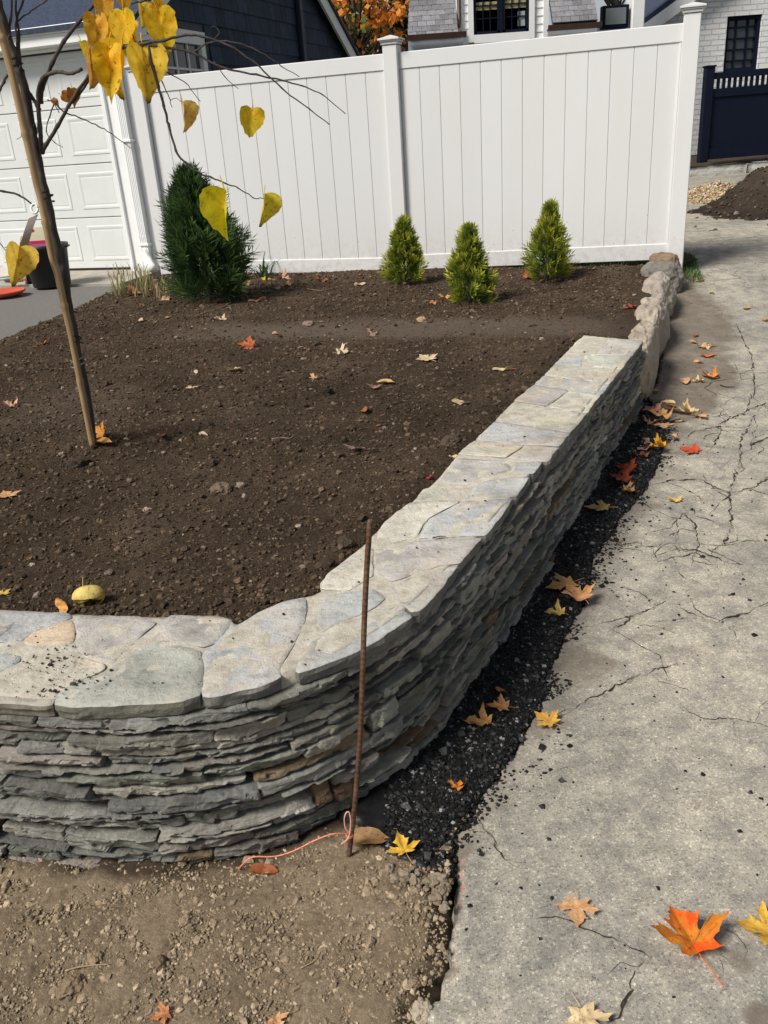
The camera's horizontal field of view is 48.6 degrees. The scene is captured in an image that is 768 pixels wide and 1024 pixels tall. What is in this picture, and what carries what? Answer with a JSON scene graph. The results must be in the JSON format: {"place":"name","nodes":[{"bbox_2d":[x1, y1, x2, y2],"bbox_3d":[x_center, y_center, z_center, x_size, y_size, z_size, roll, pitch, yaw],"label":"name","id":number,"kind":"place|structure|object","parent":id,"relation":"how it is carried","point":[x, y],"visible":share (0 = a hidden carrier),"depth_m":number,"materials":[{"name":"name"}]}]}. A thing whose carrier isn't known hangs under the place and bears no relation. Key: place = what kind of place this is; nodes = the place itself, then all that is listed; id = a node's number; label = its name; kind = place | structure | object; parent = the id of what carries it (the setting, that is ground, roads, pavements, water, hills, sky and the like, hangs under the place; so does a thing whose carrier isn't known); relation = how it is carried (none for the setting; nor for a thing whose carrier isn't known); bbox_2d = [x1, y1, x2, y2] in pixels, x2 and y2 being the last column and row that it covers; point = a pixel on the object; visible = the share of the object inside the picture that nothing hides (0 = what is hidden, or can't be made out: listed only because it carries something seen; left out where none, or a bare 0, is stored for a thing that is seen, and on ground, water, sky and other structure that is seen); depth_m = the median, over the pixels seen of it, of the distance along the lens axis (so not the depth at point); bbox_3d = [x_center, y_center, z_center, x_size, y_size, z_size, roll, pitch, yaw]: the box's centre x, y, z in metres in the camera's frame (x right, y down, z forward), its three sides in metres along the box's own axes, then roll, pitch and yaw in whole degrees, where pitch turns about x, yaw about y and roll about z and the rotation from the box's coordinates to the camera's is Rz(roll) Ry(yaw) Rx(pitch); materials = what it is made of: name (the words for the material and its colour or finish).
{"place":"outdoors","nodes":[
{"label":"outdoors","id":0,"kind":"place"},
{"bbox_2d":[0,287,25,297],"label":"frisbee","id":1,"kind":"object","parent":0,"point":[9,291],"visible":1,"depth_m":8.24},
{"bbox_2d":[0,286,126,339],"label":"side drive","id":2,"kind":"structure","parent":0,"point":[27,307],"depth_m":7.66,"materials":[{"name":"grey concrete"}]},
{"bbox_2d":[0,269,160,287],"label":"garage apron","id":3,"kind":"object","parent":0,"point":[90,278],"visible":0.2,"depth_m":8.90,"materials":[{"name":"concrete"}]},
{"bbox_2d":[0,265,8,276],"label":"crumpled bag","id":4,"kind":"object","parent":3,"relation":"on","point":[3,271],"visible":0.75,"depth_m":9.44,"materials":[{"name":"plastic"}]},
{"bbox_2d":[28,241,70,288],"bbox_3d":[-3.374,-2.480,8.548,0.465,0.402,0.465,18,32,40],"label":"plant pot","id":5,"kind":"object","parent":3,"relation":"on","point":[41,275],"visible":0.57,"depth_m":8.42,"materials":[{"name":"black plastic"}]},
{"bbox_2d":[29,227,45,246],"bbox_3d":[-3.398,-2.640,8.365,0.175,0.298,0.008,-4,24,0],"label":"picture label","id":6,"kind":"object","parent":5,"relation":"in","point":[37,238],"visible":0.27,"depth_m":8.35,"materials":[{"name":"paper"}]},
{"bbox_2d":[0,813,467,1023],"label":"sandy bed","id":7,"kind":"object","parent":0,"point":[104,876],"visible":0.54,"depth_m":1.84,"materials":[{"name":"soil"}]},
{"bbox_2d":[55,973,85,999],"bbox_3d":[-0.649,0.982,1.762,0.054,0.036,0.063,13,29,34],"label":"soil clod","id":8,"kind":"object","parent":7,"relation":"on","point":[71,983],"visible":1,"depth_m":1.75,"materials":[{"name":"soil"}]},
{"bbox_2d":[65,964,109,971],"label":"twig","id":9,"kind":"object","parent":7,"relation":"on","point":[66,970],"visible":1,"depth_m":1.80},
{"bbox_2d":[87,950,102,964],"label":"soil clod","id":10,"kind":"object","parent":7,"relation":"on","point":[94,956],"visible":1,"depth_m":1.81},
{"bbox_2d":[122,883,135,894],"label":"soil clod","id":11,"kind":"object","parent":7,"relation":"on","point":[127,888],"visible":1,"depth_m":1.97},
{"bbox_2d":[153,954,166,968],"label":"garden stone","id":12,"kind":"object","parent":7,"relation":"on","point":[159,961],"visible":1,"depth_m":1.80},
{"bbox_2d":[150,1001,172,1023],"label":"fallen leaf","id":13,"kind":"object","parent":7,"relation":"on","point":[164,1014],"visible":1,"depth_m":1.70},
{"bbox_2d":[178,912,196,928],"bbox_3d":[-0.433,0.907,1.884,0.039,0.032,0.035,-22,30,-36],"label":"soil clod","id":14,"kind":"object","parent":7,"relation":"on","point":[187,920],"visible":1,"depth_m":1.88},
{"bbox_2d":[209,918,217,927],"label":"soil clod","id":15,"kind":"object","parent":7,"relation":"on","point":[213,923],"visible":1,"depth_m":1.87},
{"bbox_2d":[0,821,458,1023],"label":"soil crumbs","id":16,"kind":"object","parent":7,"relation":"on","point":[241,1018],"visible":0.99,"depth_m":1.82,"materials":[{"name":"soil"}]},
{"bbox_2d":[247,863,277,873],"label":"fallen leaf","id":17,"kind":"object","parent":7,"relation":"on","point":[258,868],"visible":1,"depth_m":1.99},
{"bbox_2d":[265,1011,288,1023],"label":"fallen leaf","id":18,"kind":"object","parent":7,"relation":"on","point":[276,1018],"visible":1,"depth_m":1.66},
{"bbox_2d":[238,811,353,869],"bbox_3d":[-0.208,0.762,1.961,0.280,0.155,0.035,-6,24,-3],"label":"string line","id":19,"kind":"object","parent":7,"relation":"on","point":[349,836],"visible":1,"depth_m":1.95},
{"bbox_2d":[347,519,372,857],"bbox_3d":[-0.059,0.448,1.858,0.139,0.925,0.013,-10,25,-13],"label":"rebar","id":20,"kind":"object","parent":7,"relation":"on","point":[362,662],"visible":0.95,"depth_m":1.82,"materials":[{"name":"metal"}]},
{"bbox_2d":[348,827,388,843],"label":"fallen leaf","id":21,"kind":"object","parent":7,"relation":"on","point":[367,835],"visible":0.92,"depth_m":2.03,"materials":[{"name":"plant"}]},
{"bbox_2d":[363,884,375,896],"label":"soil clod","id":22,"kind":"object","parent":7,"relation":"on","point":[368,890],"visible":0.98,"depth_m":1.89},
{"bbox_2d":[409,976,420,988],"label":"soil clod","id":23,"kind":"object","parent":7,"relation":"on","point":[414,982],"visible":1,"depth_m":1.71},
{"bbox_2d":[379,858,451,913],"bbox_3d":[0.079,0.822,1.911,0.211,0.032,0.094,16,31,37],"label":"clod heap","id":24,"kind":"object","parent":7,"relation":"on","point":[439,894],"visible":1,"depth_m":1.89,"materials":[{"name":"soil"}]},
{"bbox_2d":[410,999,431,1023],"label":"stone","id":25,"kind":"object","parent":7,"relation":"on","point":[420,1011],"visible":0.98,"depth_m":1.65,"materials":[{"name":"stone"}]},
{"bbox_2d":[0,252,698,624],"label":"garden bed","id":26,"kind":"object","parent":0,"point":[576,320],"visible":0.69,"depth_m":3.77,"materials":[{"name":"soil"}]},
{"bbox_2d":[0,490,20,498],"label":"fallen leaf","id":27,"kind":"object","parent":26,"relation":"on","point":[4,494],"visible":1,"depth_m":3.14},
{"bbox_2d":[0,17,95,447],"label":"bamboo stake","id":28,"kind":"object","parent":26,"relation":"on","point":[18,102],"visible":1,"depth_m":3.11,"materials":[{"name":"wood"}]},
{"bbox_2d":[55,598,67,612],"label":"fallen leaf","id":29,"kind":"object","parent":26,"relation":"on","point":[60,604],"visible":0.98,"depth_m":2.32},
{"bbox_2d":[64,455,89,469],"bbox_3d":[-1.213,-0.186,3.380,0.099,0.076,0.092,-9,24,-11],"label":"soil clod","id":30,"kind":"object","parent":26,"relation":"on","point":[75,462],"visible":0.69,"depth_m":3.35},
{"bbox_2d":[72,577,104,607],"bbox_3d":[-0.809,0.220,2.322,0.085,0.084,0.064,-7,24,-8],"label":"fallen leaf","id":31,"kind":"object","parent":26,"relation":"on","point":[82,594],"visible":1,"depth_m":2.31,"materials":[{"name":"plant"}]},
{"bbox_2d":[95,420,105,437],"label":"fallen leaf","id":32,"kind":"object","parent":26,"relation":"on","point":[100,432],"visible":0.88,"depth_m":3.56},
{"bbox_2d":[95,437,111,442],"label":"fallen leaf","id":33,"kind":"object","parent":26,"relation":"on","point":[103,440],"visible":0.93,"depth_m":3.50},
{"bbox_2d":[125,284,141,295],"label":"fallen leaf","id":34,"kind":"object","parent":26,"relation":"on","point":[130,291],"visible":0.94,"depth_m":7.55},
{"bbox_2d":[106,260,183,298],"bbox_3d":[-2.390,-2.342,8.412,0.702,0.346,2.774,-11,25,-16],"label":"iris clump","id":35,"kind":"object","parent":26,"relation":"on","point":[144,282],"visible":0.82,"depth_m":7.81,"materials":[{"name":"green plant"}]},
{"bbox_2d":[0,0,345,443],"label":"young tree","id":36,"kind":"object","parent":26,"relation":"on","point":[109,31],"visible":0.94,"depth_m":2.71,"materials":[{"name":"yellow plant"}]},
{"bbox_2d":[20,203,38,246],"bbox_3d":[-1.314,-1.057,3.145,0.099,0.155,0.020,-10,25,-13],"label":"plant tag","id":37,"kind":"object","parent":36,"relation":"hanging from","point":[26,236],"visible":1,"depth_m":3.14,"materials":[{"name":"plastic"}]},
{"bbox_2d":[153,159,259,304],"bbox_3d":[-1.477,-2.258,6.908,0.946,1.153,0.948,-4,24,0],"label":"arborvitae","id":38,"kind":"object","parent":26,"relation":"on","point":[193,238],"visible":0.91,"depth_m":6.76,"materials":[{"name":"green plant"}]},
{"bbox_2d":[210,482,231,493],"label":"garden stone","id":39,"kind":"object","parent":26,"relation":"on","point":[221,487],"visible":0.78,"depth_m":3.04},
{"bbox_2d":[237,336,257,349],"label":"fallen leaf","id":40,"kind":"object","parent":26,"relation":"on","point":[249,343],"visible":1,"depth_m":5.21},
{"bbox_2d":[249,252,284,280],"bbox_3d":[-1.195,-2.361,8.168,0.592,0.218,1.006,2,25,14],"label":"leafy plant","id":41,"kind":"object","parent":26,"relation":"on","point":[264,271],"visible":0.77,"depth_m":8.13,"materials":[{"name":"green plant"}]},
{"bbox_2d":[0,267,634,605],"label":"garden lumps","id":42,"kind":"object","parent":26,"relation":"on","point":[328,563],"visible":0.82,"depth_m":3.74,"materials":[{"name":"soil"}]},
{"bbox_2d":[322,386,333,395],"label":"soil clod","id":43,"kind":"object","parent":26,"relation":"on","point":[328,390],"visible":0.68,"depth_m":4.15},
{"bbox_2d":[334,343,351,354],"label":"fallen leaf","id":44,"kind":"object","parent":26,"relation":"on","point":[341,351],"visible":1,"depth_m":4.89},
{"bbox_2d":[337,535,354,547],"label":"soil clod","id":45,"kind":"object","parent":26,"relation":"on","point":[345,541],"visible":0.92,"depth_m":2.56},
{"bbox_2d":[377,213,428,284],"bbox_3d":[0.153,-2.179,7.124,0.451,0.626,0.432,-13,25,-20],"label":"arborvitae","id":46,"kind":"object","parent":26,"relation":"on","point":[405,246],"visible":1,"depth_m":7.07,"materials":[{"name":"green plant"}]},
{"bbox_2d":[124,2,706,274],"bbox_3d":[0.073,-3.101,7.653,5.138,2.078,0.188,4,25,18],"label":"vinyl fence","id":47,"kind":"object","parent":26,"relation":"on","point":[500,143],"visible":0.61,"depth_m":7.42,"materials":[{"name":"plastic"}]},
{"bbox_2d":[417,353,437,361],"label":"fallen leaf","id":48,"kind":"object","parent":26,"relation":"on","point":[425,357],"visible":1,"depth_m":4.64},
{"bbox_2d":[439,433,461,445],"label":"soil clod","id":49,"kind":"object","parent":26,"relation":"on","point":[449,439],"visible":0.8,"depth_m":3.34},
{"bbox_2d":[443,220,500,304],"bbox_3d":[0.624,-1.782,6.149,0.433,0.633,0.447,3,25,15],"label":"arborvitae","id":50,"kind":"object","parent":26,"relation":"on","point":[467,263],"visible":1,"depth_m":6.07,"materials":[{"name":"green plant"}]},
{"bbox_2d":[521,195,578,280],"bbox_3d":[1.300,-2.132,6.713,0.512,0.691,0.469,-4,24,0],"label":"arborvitae","id":51,"kind":"object","parent":26,"relation":"on","point":[553,248],"visible":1,"depth_m":6.68,"materials":[{"name":"green plant"}]},
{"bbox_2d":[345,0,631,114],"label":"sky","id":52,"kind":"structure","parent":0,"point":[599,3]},
{"bbox_2d":[336,402,660,902],"bbox_3d":[0.759,0.114,3.488,1.998,0.339,3.744,-4,24,0],"label":"asphalt strip","id":53,"kind":"object","parent":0,"point":[372,803],"visible":0.14,"depth_m":2.26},
{"bbox_2d":[382,397,666,889],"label":"asphalt crumbs","id":54,"kind":"object","parent":53,"relation":"on","point":[602,492],"visible":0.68,"depth_m":2.54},
{"bbox_2d":[386,831,419,863],"bbox_3d":[0.049,0.773,1.967,0.071,0.020,0.066,9,27,27],"label":"fallen leaf","id":55,"kind":"object","parent":54,"relation":"on","point":[400,841],"visible":1,"depth_m":1.98,"materials":[{"name":"plant"}]},
{"bbox_2d":[448,780,465,790],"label":"fallen leaf","id":56,"kind":"object","parent":54,"relation":"on","point":[457,786],"visible":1,"depth_m":2.16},
{"bbox_2d":[464,703,495,726],"bbox_3d":[0.268,0.573,2.369,0.077,0.040,0.084,-14,26,-21],"label":"fallen leaf","id":57,"kind":"object","parent":54,"relation":"on","point":[482,721],"visible":1,"depth_m":2.38,"materials":[{"name":"plant"}]},
{"bbox_2d":[487,693,515,710],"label":"fallen leaf","id":58,"kind":"object","parent":54,"relation":"on","point":[502,705],"visible":1,"depth_m":2.43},
{"bbox_2d":[546,573,583,590],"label":"fallen leaf","id":59,"kind":"object","parent":54,"relation":"on","point":[561,584],"visible":1,"depth_m":3.02,"materials":[{"name":"plant"}]},
{"bbox_2d":[609,469,633,482],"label":"fallen leaf","id":60,"kind":"object","parent":54,"relation":"on","point":[625,477],"visible":1,"depth_m":3.80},
{"bbox_2d":[618,458,636,473],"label":"fallen leaf","id":61,"kind":"object","parent":54,"relation":"on","point":[630,467],"visible":1,"depth_m":3.86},
{"bbox_2d":[620,481,636,491],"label":"fallen leaf","id":62,"kind":"object","parent":54,"relation":"on","point":[628,488],"visible":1,"depth_m":3.71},
{"bbox_2d":[646,433,671,446],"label":"fallen leaf","id":63,"kind":"object","parent":54,"relation":"on","point":[658,442],"visible":1,"depth_m":4.08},
{"bbox_2d":[545,599,568,615],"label":"fallen leaf","id":64,"kind":"object","parent":53,"relation":"on","point":[558,611],"visible":1,"depth_m":2.87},
{"bbox_2d":[561,583,594,603],"bbox_3d":[0.672,0.276,2.937,0.107,0.033,0.112,6,26,21],"label":"fallen leaf","id":65,"kind":"object","parent":53,"relation":"on","point":[578,594],"visible":1,"depth_m":2.94,"materials":[{"name":"plant"}]},
{"bbox_2d":[585,500,609,510],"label":"fallen leaf","id":66,"kind":"object","parent":53,"relation":"on","point":[602,505],"visible":1,"depth_m":3.56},
{"bbox_2d":[643,402,661,411],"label":"fallen leaf","id":67,"kind":"object","parent":53,"relation":"on","point":[657,407],"visible":0.69,"depth_m":4.53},
{"bbox_2d":[650,404,675,418],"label":"fallen leaf","id":68,"kind":"object","parent":53,"relation":"on","point":[662,412],"visible":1,"depth_m":4.44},
{"bbox_2d":[427,173,767,1023],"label":"driveway","id":69,"kind":"structure","parent":0,"point":[639,831],"depth_m":2.25,"materials":[{"name":"concrete"}]},
{"bbox_2d":[534,710,564,727],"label":"fallen leaf","id":70,"kind":"object","parent":69,"relation":"on","point":[550,720],"visible":1,"depth_m":2.40,"materials":[{"name":"plant"}]},
{"bbox_2d":[554,888,599,926],"bbox_3d":[0.415,0.850,1.834,0.074,0.008,0.079,-18,28,-29],"label":"fallen leaf","id":71,"kind":"object","parent":69,"relation":"on","point":[576,914],"visible":1,"depth_m":1.83,"materials":[{"name":"plant"}]},
{"bbox_2d":[564,992,613,1023],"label":"fallen leaf","id":72,"kind":"object","parent":69,"relation":"on","point":[586,1014],"visible":1,"depth_m":1.61,"materials":[{"name":"plant"}]},
{"bbox_2d":[452,359,767,997],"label":"scattered crumbs","id":73,"kind":"object","parent":69,"relation":"on","point":[541,746],"visible":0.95,"depth_m":2.58,"materials":[{"name":"black concrete"}]},
{"bbox_2d":[466,234,767,1022],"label":"driveway cracks","id":74,"kind":"object","parent":69,"relation":"on","point":[629,992],"visible":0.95,"depth_m":3.22,"materials":[{"name":"concrete"}]},
{"bbox_2d":[578,252,703,282],"bbox_3d":[2.277,-2.095,7.309,1.080,0.142,1.027,-4,24,0],"label":"grass patch","id":75,"kind":"object","parent":69,"relation":"on","point":[692,266],"visible":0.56,"depth_m":7.34,"materials":[{"name":"green plant"}]},
{"bbox_2d":[628,321,659,399],"bbox_3d":[1.497,-0.859,4.996,0.218,0.455,0.853,4,25,18],"label":"boulder","id":76,"kind":"object","parent":69,"relation":"on","point":[646,333],"visible":0.53,"depth_m":4.74,"materials":[{"name":"stone"}]},
{"bbox_2d":[634,296,669,360],"bbox_3d":[1.763,-1.201,5.636,0.259,0.415,0.861,4,25,18],"label":"boulder","id":77,"kind":"object","parent":69,"relation":"on","point":[654,310],"visible":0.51,"depth_m":5.41,"materials":[{"name":"stone"}]},
{"bbox_2d":[642,271,676,316],"bbox_3d":[2.020,-1.567,6.295,0.266,0.362,0.763,6,26,21],"label":"boulder","id":78,"kind":"object","parent":69,"relation":"on","point":[658,284],"visible":0.52,"depth_m":6.06,"materials":[{"name":"stone"}]},
{"bbox_2d":[640,261,683,292],"bbox_3d":[2.218,-1.852,6.797,0.362,0.282,0.380,-4,24,0],"label":"boulder","id":79,"kind":"object","parent":69,"relation":"on","point":[673,271],"visible":0.54,"depth_m":6.65,"materials":[{"name":"stone"}]},
{"bbox_2d":[649,252,680,265],"bbox_3d":[2.331,-2.021,7.090,0.265,0.281,0.245,-4,24,0],"label":"boulder","id":80,"kind":"object","parent":69,"relation":"on","point":[663,256],"visible":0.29,"depth_m":6.99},
{"bbox_2d":[675,398,698,413],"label":"fallen leaf","id":81,"kind":"object","parent":69,"relation":"on","point":[687,407],"visible":1,"depth_m":4.55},
{"bbox_2d":[650,905,730,986],"bbox_3d":[0.630,0.848,1.714,0.154,0.062,0.138,14,30,35],"label":"fallen leaf","id":82,"kind":"object","parent":69,"relation":"on","point":[690,937],"visible":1,"depth_m":1.73,"materials":[{"name":"plant"}]},
{"bbox_2d":[679,443,707,452],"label":"fallen leaf","id":83,"kind":"object","parent":69,"relation":"on","point":[694,448],"visible":1,"depth_m":4.11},
{"bbox_2d":[648,165,767,230],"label":"soil heap","id":84,"kind":"object","parent":69,"relation":"on","point":[747,197],"visible":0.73,"depth_m":9.76,"materials":[{"name":"soil"}]},
{"bbox_2d":[702,365,718,377],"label":"fallen leaf","id":85,"kind":"object","parent":69,"relation":"on","point":[714,373],"visible":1,"depth_m":4.99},
{"bbox_2d":[687,180,735,204],"bbox_3d":[4.394,-4.270,11.358,1.959,0.286,1.598,-4,24,0],"label":"gravel heap","id":86,"kind":"object","parent":69,"relation":"on","point":[705,193],"visible":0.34,"depth_m":11.13,"materials":[{"name":"gravel"}]},
{"bbox_2d":[735,900,767,944],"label":"fallen leaf","id":87,"kind":"object","parent":69,"relation":"on","point":[752,924],"visible":1,"depth_m":1.77,"materials":[{"name":"plant"}]},
{"bbox_2d":[651,154,767,166],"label":"terrace soil","id":88,"kind":"structure","parent":0,"point":[722,161],"depth_m":15.47,"materials":[{"name":"soil"}]},
{"bbox_2d":[407,0,602,50],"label":"white house","id":89,"kind":"structure","parent":88,"relation":"on","point":[432,24],"depth_m":15.62,"materials":[{"name":"paint"}]},
{"bbox_2d":[468,0,534,43],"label":"window","id":90,"kind":"structure","parent":89,"relation":"in","point":[499,35],"depth_m":15.73,"materials":[{"name":"white paint"}]},
{"bbox_2d":[625,0,644,52],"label":"stucco gable","id":91,"kind":"structure","parent":88,"relation":"on","point":[636,13],"depth_m":16.61,"materials":[{"name":"white paint"}]},
{"bbox_2d":[600,4,628,29],"bbox_3d":[4.527,-9.724,16.730,0.520,0.400,0.211,-4,24,0],"label":"lantern","id":92,"kind":"object","parent":91,"relation":"attached to","point":[614,17],"visible":1,"depth_m":16.64,"materials":[{"name":"black paint"}]},
{"bbox_2d":[696,65,767,162],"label":"dark fence","id":93,"kind":"object","parent":88,"relation":"on","point":[733,122],"visible":1,"depth_m":14.65,"materials":[{"name":"black paint"}]},
{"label":"ground","id":94,"kind":"structure","parent":0,"visible":0},
{"bbox_2d":[0,0,358,270],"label":"garage","id":95,"kind":"structure","parent":94,"relation":"on","point":[87,175],"depth_m":9.12,"materials":[{"name":"blue paint"}]},
{"bbox_2d":[0,51,130,270],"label":"garage door","id":96,"kind":"structure","parent":95,"relation":"in","point":[80,177],"depth_m":9.11,"materials":[{"name":"white paint"}]},
{"bbox_2d":[115,76,156,272],"bbox_3d":[-2.528,-3.535,8.592,0.140,2.153,0.324,-16,26,-24],"label":"downspout","id":97,"kind":"object","parent":95,"relation":"attached to","point":[145,244],"visible":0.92,"depth_m":8.72,"materials":[{"name":"white paint"}]},
{"bbox_2d":[164,28,208,75],"bbox_3d":[-2.110,-4.595,9.044,0.070,0.940,0.980,4,25,18],"label":"window","id":98,"kind":"structure","parent":95,"relation":"in","point":[179,62],"depth_m":9.03,"materials":[{"name":"white paint"}]},
{"bbox_2d":[295,0,306,61],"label":"downspout","id":99,"kind":"object","parent":95,"relation":"attached to","point":[301,30],"depth_m":11.45,"materials":[{"name":"blue paint"}]},
{"bbox_2d":[0,335,645,868],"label":"stone wall","id":100,"kind":"structure","parent":94,"relation":"on","point":[228,739],"depth_m":2.06,"materials":[{"name":"stone"}]},
{"bbox_2d":[5,347,611,698],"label":"cap crumbs","id":101,"kind":"object","parent":100,"relation":"on","point":[70,683],"visible":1,"depth_m":1.99,"materials":[{"name":"soil"}]},
{"bbox_2d":[331,0,408,55],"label":"maple tree","id":102,"kind":"object","parent":94,"relation":"on","point":[358,29],"visible":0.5,"depth_m":25.75,"materials":[{"name":"orange plant"}]},
{"bbox_2d":[362,0,400,53],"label":"green tree","id":103,"kind":"object","parent":94,"relation":"on","point":[370,45],"visible":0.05,"depth_m":30.59,"materials":[{"name":"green plant"}]},
{"bbox_2d":[365,0,409,51],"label":"dark evergreen","id":104,"kind":"object","parent":94,"relation":"on","point":[400,26],"visible":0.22,"depth_m":28.31,"materials":[{"name":"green plant"}]},
{"bbox_2d":[604,0,624,5],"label":"green tree","id":105,"kind":"object","parent":94,"relation":"on","point":[614,2],"visible":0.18,"depth_m":31.28,"materials":[{"name":"green plant"}]},
{"bbox_2d":[597,0,767,154],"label":"brick house","id":106,"kind":"structure","parent":94,"relation":"on","point":[733,35],"depth_m":17.77,"materials":[{"name":"white brick"}]},
{"bbox_2d":[723,14,760,71],"bbox_3d":[7.489,-9.832,17.885,0.725,1.032,0.100,-4,24,0],"label":"window","id":107,"kind":"structure","parent":106,"relation":"in","point":[742,33],"depth_m":17.89,"materials":[{"name":"glass"}]},
{"bbox_2d":[650,161,767,178],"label":"block wall","id":108,"kind":"structure","parent":94,"relation":"on","point":[737,168],"depth_m":14.61,"materials":[{"name":"stone"}]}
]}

